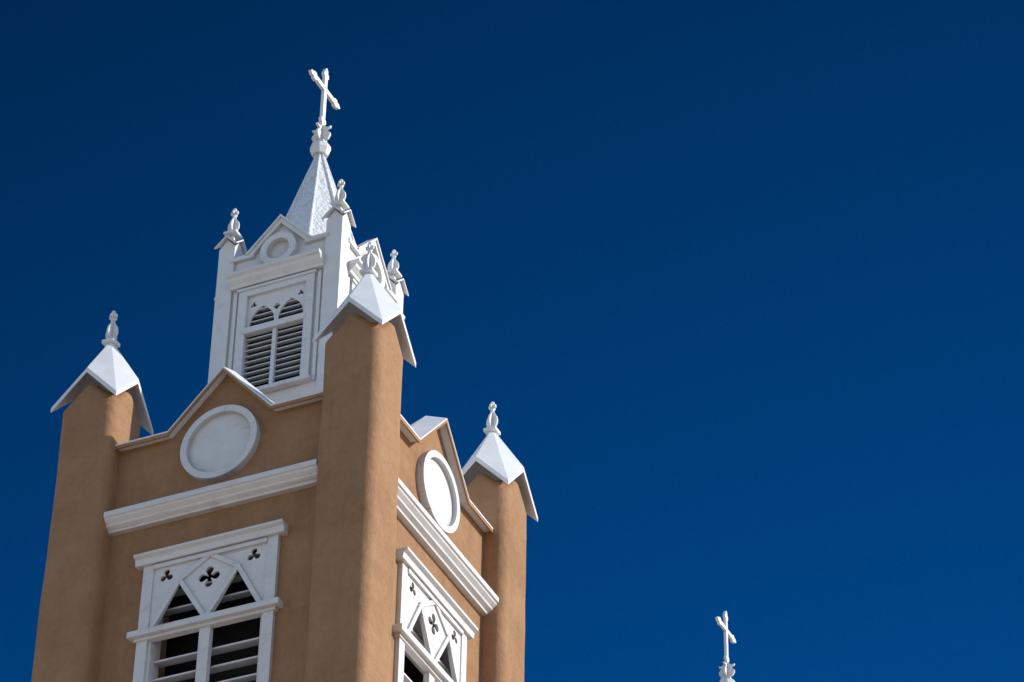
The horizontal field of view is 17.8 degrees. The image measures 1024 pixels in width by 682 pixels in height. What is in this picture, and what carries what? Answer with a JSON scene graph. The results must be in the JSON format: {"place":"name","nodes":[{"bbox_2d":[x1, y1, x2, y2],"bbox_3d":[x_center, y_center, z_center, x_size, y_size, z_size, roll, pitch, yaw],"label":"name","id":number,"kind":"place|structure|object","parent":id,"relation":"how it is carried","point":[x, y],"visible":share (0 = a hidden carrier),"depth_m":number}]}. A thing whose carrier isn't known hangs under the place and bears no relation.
{"place":"outdoors","nodes":[
{"label":"outdoors","id":0,"kind":"place"},
{"bbox_2d":[164,291,420,681],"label":"tower interior","id":1,"kind":"object","parent":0,"point":[222,635],"visible":0.1,"depth_m":35.07},
{"bbox_2d":[97,368,492,681],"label":"tower walls","id":2,"kind":"structure","parent":0,"point":[157,470],"depth_m":35.20},
{"bbox_2d":[103,459,498,615],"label":"tower cornices","id":3,"kind":"object","parent":2,"relation":"attached to","point":[441,549],"visible":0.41,"depth_m":35.21},
{"bbox_2d":[126,519,477,681],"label":"tower belfry windows","id":4,"kind":"structure","parent":2,"relation":"in","point":[433,605],"depth_m":34.52},
{"bbox_2d":[106,68,497,426],"bbox_3d":[-2.393,-0.642,38.925,3.451,6.951,3.454,-15,-40,20],"label":"belfry","id":5,"kind":"object","parent":2,"relation":"on","point":[281,263],"visible":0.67,"depth_m":37.95},
{"bbox_2d":[286,153,356,245],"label":"spire","id":6,"kind":"structure","parent":5,"relation":"on","point":[311,206],"depth_m":39.37},
{"bbox_2d":[180,405,459,533],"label":"tower medallions","id":7,"kind":"object","parent":2,"relation":"attached to","point":[220,443],"visible":0.53,"depth_m":35.72},
{"bbox_2d":[0,0,1023,681],"label":"sky","id":8,"kind":"structure","parent":0,"point":[735,288]},
{"bbox_2d":[715,611,735,681],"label":"cross","id":9,"kind":"object","parent":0,"point":[726,672],"visible":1,"depth_m":50.48},
{"bbox_3d":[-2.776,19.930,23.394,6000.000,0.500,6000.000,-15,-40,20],"label":"ground","id":10,"kind":"structure","parent":0,"visible":0},
{"bbox_2d":[31,314,525,681],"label":"corner pillars","id":11,"kind":"structure","parent":10,"relation":"on","point":[352,586],"depth_m":34.87},
{"bbox_2d":[50,266,537,531],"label":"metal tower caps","id":12,"kind":"object","parent":11,"relation":"on","point":[368,298],"visible":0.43,"depth_m":36.70}
]}

